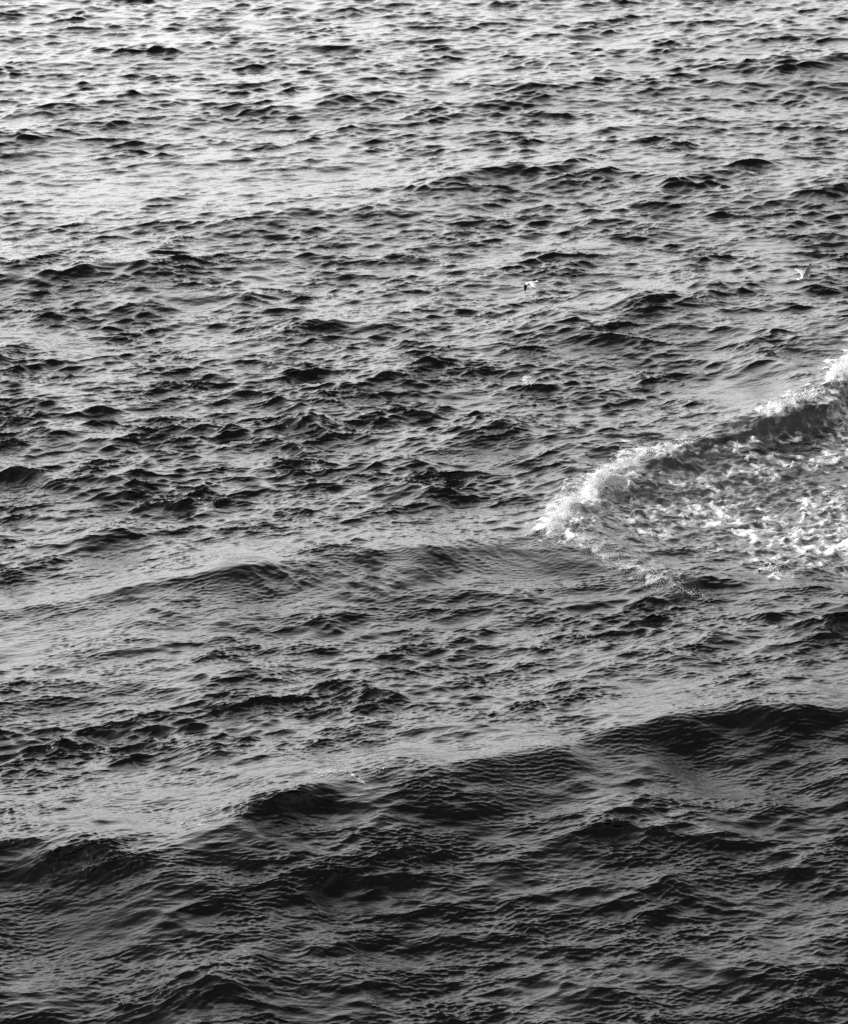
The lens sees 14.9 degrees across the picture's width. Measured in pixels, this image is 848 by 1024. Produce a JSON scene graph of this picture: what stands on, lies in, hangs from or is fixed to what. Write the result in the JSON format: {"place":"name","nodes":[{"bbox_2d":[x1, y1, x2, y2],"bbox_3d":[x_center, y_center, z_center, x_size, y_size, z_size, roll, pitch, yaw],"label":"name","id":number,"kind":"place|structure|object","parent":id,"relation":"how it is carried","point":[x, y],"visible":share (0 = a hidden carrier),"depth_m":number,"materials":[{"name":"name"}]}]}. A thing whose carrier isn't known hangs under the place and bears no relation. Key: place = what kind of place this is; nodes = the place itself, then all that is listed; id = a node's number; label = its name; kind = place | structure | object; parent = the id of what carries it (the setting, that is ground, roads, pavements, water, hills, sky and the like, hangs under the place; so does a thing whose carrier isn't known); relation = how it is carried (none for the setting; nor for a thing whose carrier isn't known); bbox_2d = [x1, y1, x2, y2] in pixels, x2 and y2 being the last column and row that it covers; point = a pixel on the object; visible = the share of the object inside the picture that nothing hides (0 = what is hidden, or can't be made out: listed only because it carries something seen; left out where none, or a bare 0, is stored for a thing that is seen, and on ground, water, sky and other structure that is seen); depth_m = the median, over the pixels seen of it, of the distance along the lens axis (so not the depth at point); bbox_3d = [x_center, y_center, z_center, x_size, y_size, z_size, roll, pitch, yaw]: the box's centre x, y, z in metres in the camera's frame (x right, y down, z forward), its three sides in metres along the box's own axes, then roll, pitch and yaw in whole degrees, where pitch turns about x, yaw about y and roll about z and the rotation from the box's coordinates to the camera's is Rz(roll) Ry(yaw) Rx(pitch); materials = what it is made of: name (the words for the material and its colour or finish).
{"place":"outdoors","nodes":[
{"label":"outdoors","id":0,"kind":"place"},
{"bbox_2d":[0,0,847,1023],"bbox_3d":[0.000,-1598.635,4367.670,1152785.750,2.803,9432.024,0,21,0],"label":"sea water","id":1,"kind":"structure","parent":0,"point":[292,446],"depth_m":92.64,"materials":[{"name":"grey liquid"}]},
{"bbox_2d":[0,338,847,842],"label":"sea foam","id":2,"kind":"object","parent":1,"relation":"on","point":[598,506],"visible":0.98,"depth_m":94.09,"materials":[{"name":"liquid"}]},
{"bbox_2d":[524,280,545,291],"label":"gull","id":3,"kind":"object","parent":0,"point":[532,284],"visible":1,"depth_m":109.41,"materials":[{"name":"white"}]},
{"bbox_2d":[793,263,810,279],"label":"gull","id":4,"kind":"object","parent":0,"point":[805,275],"visible":1,"depth_m":112.21,"materials":[{"name":"white"}]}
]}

